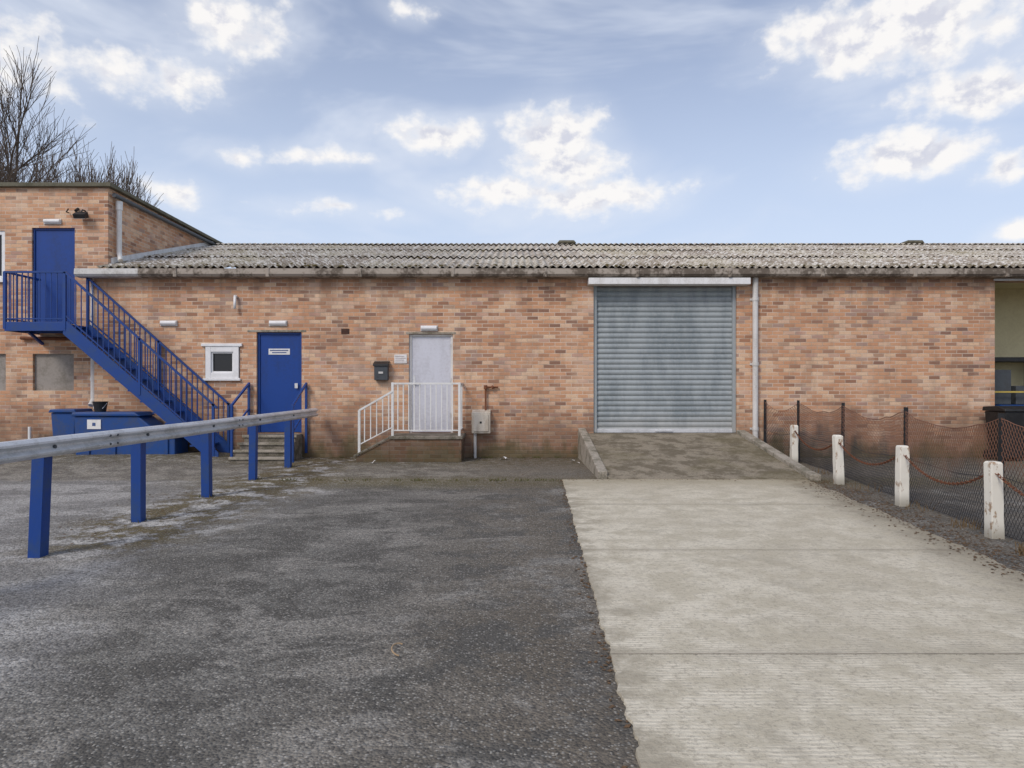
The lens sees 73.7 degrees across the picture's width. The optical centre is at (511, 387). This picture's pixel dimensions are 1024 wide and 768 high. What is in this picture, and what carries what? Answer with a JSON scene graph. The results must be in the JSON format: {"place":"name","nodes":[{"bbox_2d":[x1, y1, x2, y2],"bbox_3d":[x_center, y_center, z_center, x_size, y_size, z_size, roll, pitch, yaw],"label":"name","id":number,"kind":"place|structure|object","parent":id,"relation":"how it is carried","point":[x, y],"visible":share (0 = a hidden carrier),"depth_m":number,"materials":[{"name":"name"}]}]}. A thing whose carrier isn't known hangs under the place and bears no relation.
{"place":"outdoors","nodes":[
{"label":"outdoors","id":0,"kind":"place"},
{"bbox_2d":[112,193,216,244],"bbox_3d":[-8.160,-3.925,16.400,0.090,0.116,4.801,0,0,0],"label":"side gutter","id":1,"kind":"object","parent":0,"point":[137,206],"visible":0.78,"depth_m":15.77,"materials":[{"name":"black metal"}]},
{"bbox_2d":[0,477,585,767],"bbox_3d":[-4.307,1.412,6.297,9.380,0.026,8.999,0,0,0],"label":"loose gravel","id":2,"kind":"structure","parent":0,"point":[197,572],"depth_m":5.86,"materials":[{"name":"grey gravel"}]},
{"bbox_2d":[0,451,1023,767],"bbox_3d":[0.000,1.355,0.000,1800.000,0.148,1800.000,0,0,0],"label":"ground","id":3,"kind":"structure","parent":0,"point":[210,695],"depth_m":4.24,"materials":[{"name":"grey asphalt"}]},
{"bbox_2d":[0,135,20,180],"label":"bare tree","id":4,"kind":"object","parent":3,"relation":"on","point":[7,164],"visible":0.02,"depth_m":26.68,"materials":[{"name":"brown plant"}]},
{"bbox_2d":[28,427,30,438],"bbox_3d":[-9.750,1.060,13.800,0.055,0.520,0.055,0,0,22],"label":"vent stub pipe","id":5,"kind":"object","parent":3,"relation":"on","point":[29,432],"visible":0.35,"depth_m":13.78,"materials":[{"name":"white plastic"}]},
{"bbox_2d":[0,122,63,181],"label":"bare shrub tree","id":6,"kind":"object","parent":3,"relation":"on","point":[14,174],"visible":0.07,"depth_m":24.84,"materials":[{"name":"brown plant"}]},
{"bbox_2d":[0,188,114,441],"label":"front wall","id":7,"kind":"structure","parent":3,"relation":"on","point":[24,404],"depth_m":13.96,"materials":[{"name":"brick"}]},
{"bbox_2d":[0,231,4,281],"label":"window frame","id":8,"kind":"object","parent":7,"relation":"attached to","point":[2,233],"visible":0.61,"depth_m":13.98,"materials":[{"name":"white plastic"}]},
{"bbox_2d":[0,235,1,275],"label":"window glass","id":9,"kind":"object","parent":8,"relation":"attached to","point":[0,255],"visible":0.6,"depth_m":14.03,"materials":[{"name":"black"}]},
{"bbox_2d":[0,354,73,390],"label":"blocked windows","id":10,"kind":"structure","parent":7,"relation":"attached to","point":[54,372],"depth_m":14.02,"materials":[{"name":"grey concrete"}]},
{"bbox_2d":[20,336,70,340],"bbox_3d":[-9.350,-0.990,13.900,1.301,0.090,0.070,0,0,0],"label":"service pipe","id":11,"kind":"object","parent":7,"relation":"attached to","point":[41,338],"visible":0.65,"depth_m":13.87,"materials":[{"name":"metal"}]},
{"bbox_2d":[43,219,59,222],"bbox_3d":[-9.385,-3.381,13.926,0.330,0.078,0.068,0,0,0],"label":"bulkhead light","id":12,"kind":"object","parent":7,"relation":"attached to","point":[51,220],"visible":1,"depth_m":13.90,"materials":[{"name":"white plastic"}]},
{"bbox_2d":[33,228,74,322],"bbox_3d":[-9.380,-2.274,14.050,0.876,1.968,0.100,0,0,0],"label":"door frame","id":13,"kind":"object","parent":7,"relation":"attached to","point":[34,249],"visible":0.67,"depth_m":14.00,"materials":[{"name":"blue paint"}]},
{"bbox_2d":[36,230,73,323],"bbox_3d":[-9.380,-2.260,14.045,0.800,1.920,0.050,0,0,0],"label":"door leaf","id":14,"kind":"object","parent":13,"relation":"attached to","point":[54,250],"visible":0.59,"depth_m":14.02,"materials":[{"name":"blue paint"}]},
{"bbox_2d":[0,182,119,190],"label":"parapet coping","id":15,"kind":"object","parent":7,"relation":"on","point":[112,186],"visible":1,"depth_m":13.87,"materials":[{"name":"grey concrete"}]},
{"bbox_2d":[72,209,88,218],"bbox_3d":[-8.720,-3.505,13.841,0.240,0.220,0.238,0,0,0],"label":"floodlight","id":16,"kind":"object","parent":7,"relation":"attached to","point":[81,214],"depth_m":13.75,"materials":[{"name":"black metal"}]},
{"bbox_2d":[1,114,130,190],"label":"bare shrub tree","id":17,"kind":"object","parent":3,"relation":"on","point":[56,172],"visible":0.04,"depth_m":25.41,"materials":[{"name":"brown plant"}]},
{"bbox_2d":[48,408,92,435],"bbox_3d":[-8.745,0.900,13.540,0.538,0.940,0.560,0,0,0],"label":"blue grit bin","id":18,"kind":"object","parent":3,"relation":"on","point":[63,421],"visible":0.38,"depth_m":13.30,"materials":[{"name":"plastic"}]},
{"bbox_2d":[0,38,157,201],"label":"bare tree","id":19,"kind":"object","parent":3,"relation":"on","point":[5,119],"visible":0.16,"depth_m":27.86,"materials":[{"name":"brown plant"}]},
{"bbox_2d":[60,132,133,190],"bbox_3d":[-15.358,-3.834,23.937,4.360,10.725,4.786,0,0,-36],"label":"bare shrub tree","id":20,"kind":"object","parent":3,"relation":"on","point":[79,175],"visible":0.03,"depth_m":24.46,"materials":[{"name":"brown plant"}]},
{"bbox_2d":[59,147,163,208],"bbox_3d":[-16.612,-3.935,27.274,6.349,10.924,3.760,0,0,33],"label":"bare shrub tree","id":21,"kind":"object","parent":3,"relation":"on","point":[126,182],"visible":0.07,"depth_m":26.31,"materials":[{"name":"brown plant"}]},
{"bbox_2d":[3,271,233,456],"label":"external staircase","id":22,"kind":"structure","parent":3,"relation":"on","point":[96,354],"depth_m":12.97,"materials":[{"name":"blue metal"}]},
{"bbox_2d":[71,411,187,454],"bbox_3d":[-7.427,0.920,13.320,1.975,0.880,0.600,0,0,0],"label":"blue storage chest","id":23,"kind":"object","parent":3,"relation":"on","point":[89,421],"visible":0.48,"depth_m":13.06,"materials":[{"name":"plastic"}]},
{"bbox_2d":[92,401,108,411],"bbox_3d":[-8.050,0.380,13.350,0.280,0.200,0.280,0,0,0],"label":"black bucket","id":24,"kind":"object","parent":23,"relation":"on","point":[99,406],"visible":1,"depth_m":13.27,"materials":[{"name":"plastic"}]},
{"bbox_2d":[119,170,150,202],"bbox_3d":[-14.489,-3.486,26.407,4.150,10.023,5.954,0,0,12],"label":"bare shrub tree","id":25,"kind":"object","parent":3,"relation":"on","point":[136,184],"depth_m":26.06,"materials":[{"name":"brown plant"}]},
{"bbox_2d":[0,408,317,557],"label":"guard rail","id":26,"kind":"object","parent":3,"relation":"on","point":[39,453],"visible":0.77,"depth_m":7.14,"materials":[{"name":"metal"}]},
{"bbox_2d":[115,191,223,267],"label":"side wall","id":27,"kind":"structure","parent":3,"relation":"on","point":[142,231],"depth_m":15.39,"materials":[{"name":"brick"}]},
{"bbox_2d":[116,201,122,261],"bbox_3d":[-8.142,-3.227,14.172,0.204,1.266,0.126,0,0,45],"label":"side downpipe","id":28,"kind":"object","parent":27,"relation":"attached to","point":[119,207],"visible":1,"depth_m":14.16,"materials":[{"name":"white paint"}]},
{"bbox_2d":[116,188,221,242],"bbox_3d":[-8.345,-4.079,16.912,0.370,0.152,5.377,0,0,0],"label":"side coping","id":29,"kind":"object","parent":27,"relation":"on","point":[159,211],"visible":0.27,"depth_m":16.11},
{"bbox_2d":[228,382,307,463],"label":"entrance steps","id":30,"kind":"structure","parent":3,"relation":"on","point":[270,448],"depth_m":13.08,"materials":[{"name":"concrete"}]},
{"bbox_2d":[391,642,402,655],"bbox_3d":[-0.620,1.399,3.649,0.054,0.018,0.176,0,0,-3],"label":"fallen twig","id":31,"kind":"object","parent":3,"relation":"on","point":[392,648],"visible":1,"depth_m":3.65,"materials":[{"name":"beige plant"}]},
{"bbox_2d":[353,433,465,461],"bbox_3d":[-1.965,1.222,13.323,2.070,0.595,0.867,0,0,0],"label":"brick entrance landing","id":32,"kind":"object","parent":3,"relation":"on","point":[422,447],"visible":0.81,"depth_m":12.92,"materials":[{"name":"brick"}]},
{"bbox_2d":[358,382,462,455],"bbox_3d":[-1.950,0.605,13.346,1.945,1.390,0.808,0,0,0],"label":"white handrail","id":33,"kind":"object","parent":32,"relation":"on","point":[460,427],"visible":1,"depth_m":12.96,"materials":[{"name":"metal"}]},
{"bbox_2d":[56,452,1023,767],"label":"leaf litter","id":34,"kind":"object","parent":3,"relation":"on","point":[762,480],"visible":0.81,"depth_m":6.83,"materials":[{"name":"brown plant"}]},
{"bbox_2d":[74,240,1023,457],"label":"brick warehouse","id":35,"kind":"structure","parent":3,"relation":"on","point":[559,343],"depth_m":13.76,"materials":[{"name":"brick"}]},
{"bbox_2d":[111,241,212,262],"bbox_3d":[-8.244,-3.295,16.450,0.028,1.490,4.800,0,0,0],"label":"roof flashing","id":36,"kind":"object","parent":35,"relation":"attached to","point":[131,256],"visible":0.71,"depth_m":15.80,"materials":[{"name":"paint"}]},
{"bbox_2d":[201,343,241,380],"bbox_3d":[-5.840,-0.505,13.760,0.820,0.750,0.120,0,0,0],"label":"small window frame","id":37,"kind":"structure","parent":35,"relation":"in","point":[209,347],"depth_m":13.73,"materials":[{"name":"white plastic"}]},
{"bbox_2d":[213,353,231,370],"bbox_3d":[-5.835,-0.500,13.805,0.410,0.400,0.010,0,0,0],"label":"small window glass","id":38,"kind":"structure","parent":35,"relation":"in","point":[221,362],"depth_m":13.80,"materials":[{"name":"black glass"}]},
{"bbox_2d":[260,335,299,431],"bbox_3d":[-4.695,-0.075,13.858,0.810,1.970,0.045,0,0,0],"label":"blue door leaf","id":39,"kind":"structure","parent":35,"relation":"in","point":[279,374],"depth_m":13.83,"materials":[{"name":"paint"}]},
{"bbox_2d":[373,361,389,379],"bbox_3d":[-2.615,-0.332,13.669,0.310,0.384,0.177,0,0,0],"label":"wall letterbox","id":40,"kind":"object","parent":35,"relation":"attached to","point":[381,370],"depth_m":13.61,"materials":[{"name":"black plastic"}]},
{"bbox_2d":[394,354,406,362],"bbox_3d":[-2.245,-0.570,13.749,0.250,0.180,0.017,0,0,0],"label":"notice sign","id":41,"kind":"object","parent":35,"relation":"attached to","point":[400,358],"visible":1,"depth_m":13.74,"materials":[{"name":"plastic"}]},
{"bbox_2d":[412,337,450,431],"bbox_3d":[-1.635,-0.055,13.858,0.790,1.930,0.045,0,0,0],"label":"white door leaf","id":42,"kind":"structure","parent":35,"relation":"in","point":[431,356],"depth_m":13.83,"materials":[{"name":"paint"}]},
{"bbox_2d":[472,385,497,457],"bbox_3d":[-0.539,0.698,13.645,0.521,1.485,0.225,0,0,0],"label":"meter box","id":43,"kind":"object","parent":35,"relation":"attached to","point":[481,421],"visible":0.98,"depth_m":13.55,"materials":[{"name":"plastic"}]},
{"bbox_2d":[473,414,488,431],"bbox_3d":[-0.615,0.710,13.547,0.300,0.340,0.017,0,0,0],"label":"door","id":44,"kind":"structure","parent":43,"relation":"in","point":[477,426],"depth_m":13.54,"materials":[{"name":"plastic"}]},
{"bbox_2d":[995,357,1023,404],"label":"storage rack","id":45,"kind":"object","parent":35,"relation":"on","point":[1006,393],"visible":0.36,"depth_m":14.90,"materials":[{"name":"metal"}]},
{"bbox_2d":[130,455,979,522],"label":"moss tufts","id":46,"kind":"object","parent":3,"relation":"on","point":[497,479],"visible":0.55,"depth_m":10.37,"materials":[{"name":"green plant"}]},
{"bbox_2d":[578,428,820,480],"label":"loading ramp","id":47,"kind":"structure","parent":3,"relation":"on","point":[741,454],"depth_m":11.75,"materials":[{"name":"concrete"}]},
{"bbox_2d":[790,425,797,461],"bbox_3d":[5.206,1.085,12.604,0.128,0.770,0.127,0,0,0],"label":"concrete bollard","id":48,"kind":"object","parent":3,"relation":"on","point":[793,444],"visible":0.84,"depth_m":12.55,"materials":[{"name":"white concrete"}]},
{"bbox_2d":[795,432,1023,495],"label":"rusty chain","id":49,"kind":"object","parent":48,"relation":"attached to","point":[930,477],"visible":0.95,"depth_m":7.77,"materials":[{"name":"metal"}]},
{"bbox_2d":[832,435,844,484],"bbox_3d":[4.784,1.085,10.006,0.130,0.770,0.130,0,0,0],"label":"concrete bollard","id":50,"kind":"object","parent":3,"relation":"on","point":[838,467],"visible":0.95,"depth_m":9.95,"materials":[{"name":"white concrete"}]},
{"bbox_2d":[763,400,1023,541],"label":"wire fence","id":51,"kind":"object","parent":3,"relation":"on","point":[1001,432],"visible":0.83,"depth_m":8.29,"materials":[{"name":"black metal"}]},
{"bbox_2d":[895,445,909,506],"bbox_3d":[4.677,1.085,8.188,0.134,0.770,0.136,0,0,0],"label":"concrete bollard","id":52,"kind":"object","parent":3,"relation":"on","point":[901,480],"visible":0.96,"depth_m":8.14,"materials":[{"name":"white concrete"}]},
{"bbox_2d":[809,467,1023,555],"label":"dead weeds","id":53,"kind":"object","parent":3,"relation":"on","point":[1020,551],"visible":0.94,"depth_m":6.96,"materials":[{"name":"brown plant"}]},
{"bbox_2d":[983,461,1004,538],"bbox_3d":[4.546,1.085,6.440,0.124,0.770,0.120,0,0,0],"label":"concrete bollard","id":54,"kind":"object","parent":3,"relation":"on","point":[994,528],"visible":0.94,"depth_m":6.39,"materials":[{"name":"white concrete"}]},
{"bbox_2d":[982,406,1023,458],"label":"wheeled bin","id":55,"kind":"object","parent":3,"relation":"on","point":[1014,414],"visible":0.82,"depth_m":13.02,"materials":[{"name":"black plastic"}]},
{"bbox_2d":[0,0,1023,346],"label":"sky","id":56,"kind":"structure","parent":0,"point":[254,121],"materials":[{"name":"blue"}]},
{"bbox_2d":[562,479,1023,767],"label":"concrete driveway","id":57,"kind":"structure","parent":0,"point":[770,623],"depth_m":3.96,"materials":[{"name":"grey concrete"}]}
]}

